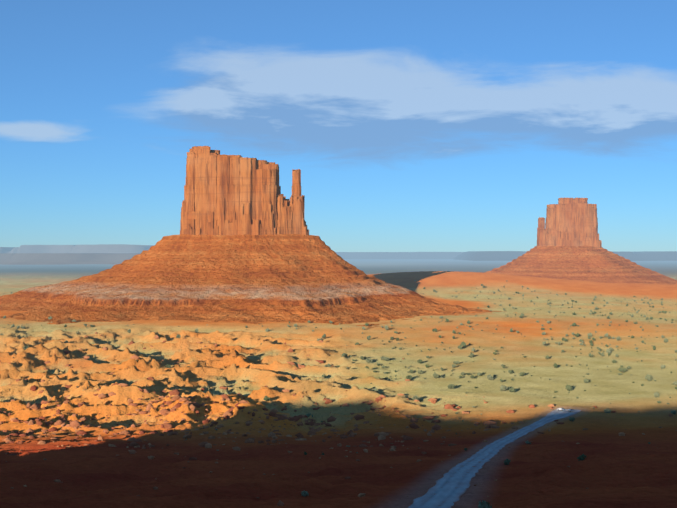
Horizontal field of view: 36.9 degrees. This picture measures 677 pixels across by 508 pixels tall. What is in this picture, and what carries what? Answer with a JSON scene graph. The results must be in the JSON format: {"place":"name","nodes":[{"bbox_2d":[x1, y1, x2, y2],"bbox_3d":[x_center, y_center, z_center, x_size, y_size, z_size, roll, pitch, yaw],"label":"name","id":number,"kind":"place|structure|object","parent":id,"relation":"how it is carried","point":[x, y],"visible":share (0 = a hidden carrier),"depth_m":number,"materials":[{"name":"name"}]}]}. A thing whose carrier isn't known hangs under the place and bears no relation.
{"place":"outdoors","nodes":[
{"label":"outdoors","id":0,"kind":"place"},
{"bbox_2d":[0,253,140,264],"bbox_3d":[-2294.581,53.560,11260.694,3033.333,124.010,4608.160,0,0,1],"label":"mesa","id":1,"kind":"structure","parent":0,"point":[53,258],"depth_m":10065.59,"materials":[{"name":"grey stone"}]},
{"bbox_2d":[0,244,154,252],"bbox_3d":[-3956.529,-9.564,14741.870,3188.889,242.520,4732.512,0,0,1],"label":"mesa","id":2,"kind":"structure","parent":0,"point":[112,248],"depth_m":13754.75,"materials":[{"name":"grey stone"}]},
{"bbox_2d":[180,146,308,235],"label":"butte","id":3,"kind":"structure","parent":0,"point":[224,194],"depth_m":1914.12,"materials":[{"name":"orange stone"}]},
{"bbox_2d":[0,259,676,507],"bbox_3d":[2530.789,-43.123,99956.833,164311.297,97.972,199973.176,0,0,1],"label":"ground","id":4,"kind":"structure","parent":0,"point":[632,468],"depth_m":741.30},
{"bbox_2d":[0,234,516,327],"bbox_3d":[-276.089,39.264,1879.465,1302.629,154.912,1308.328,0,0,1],"label":"butte talus slope","id":5,"kind":"structure","parent":4,"relation":"on","point":[256,279],"depth_m":1731.37,"materials":[{"name":"orange stone"}]},
{"bbox_2d":[0,332,676,505],"bbox_3d":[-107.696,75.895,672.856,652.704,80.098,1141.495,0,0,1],"label":"boulders","id":6,"kind":"object","parent":4,"relation":"on","point":[227,415],"visible":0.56,"depth_m":636.13,"materials":[{"name":"orange stone"}]},
{"bbox_2d":[0,280,676,507],"bbox_3d":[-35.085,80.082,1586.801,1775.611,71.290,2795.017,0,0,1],"label":"desert shrubs","id":7,"kind":"object","parent":4,"relation":"on","point":[482,504],"visible":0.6,"depth_m":1094.24,"materials":[{"name":"green plant"}]},
{"bbox_2d":[484,245,676,284],"bbox_3d":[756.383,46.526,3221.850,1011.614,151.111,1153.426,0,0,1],"label":"butte talus slope","id":8,"kind":"structure","parent":4,"relation":"on","point":[590,263],"depth_m":3188.01,"materials":[{"name":"orange stone"}]},
{"bbox_2d":[0,0,676,251],"label":"sky","id":9,"kind":"structure","parent":0,"point":[407,125],"materials":[{"name":"blue"}]},
{"bbox_2d":[336,252,463,258],"bbox_3d":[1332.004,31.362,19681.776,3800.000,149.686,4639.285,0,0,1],"label":"plateau","id":10,"kind":"structure","parent":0,"point":[398,255],"depth_m":18434.00,"materials":[{"name":"grey stone"}]},
{"bbox_2d":[408,408,580,507],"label":"dirt road","id":11,"kind":"structure","parent":0,"point":[448,489],"depth_m":291.60,"materials":[{"name":"grey soil"}]},
{"bbox_2d":[454,251,676,260],"bbox_3d":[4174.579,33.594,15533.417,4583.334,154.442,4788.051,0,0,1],"label":"mesa","id":12,"kind":"structure","parent":0,"point":[512,255],"depth_m":14572.99,"materials":[{"name":"grey stone"}]},
{"bbox_2d":[537,198,601,248],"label":"mitten tower","id":13,"kind":"structure","parent":0,"point":[571,221],"depth_m":3329.12,"materials":[{"name":"orange stone"}]}
]}

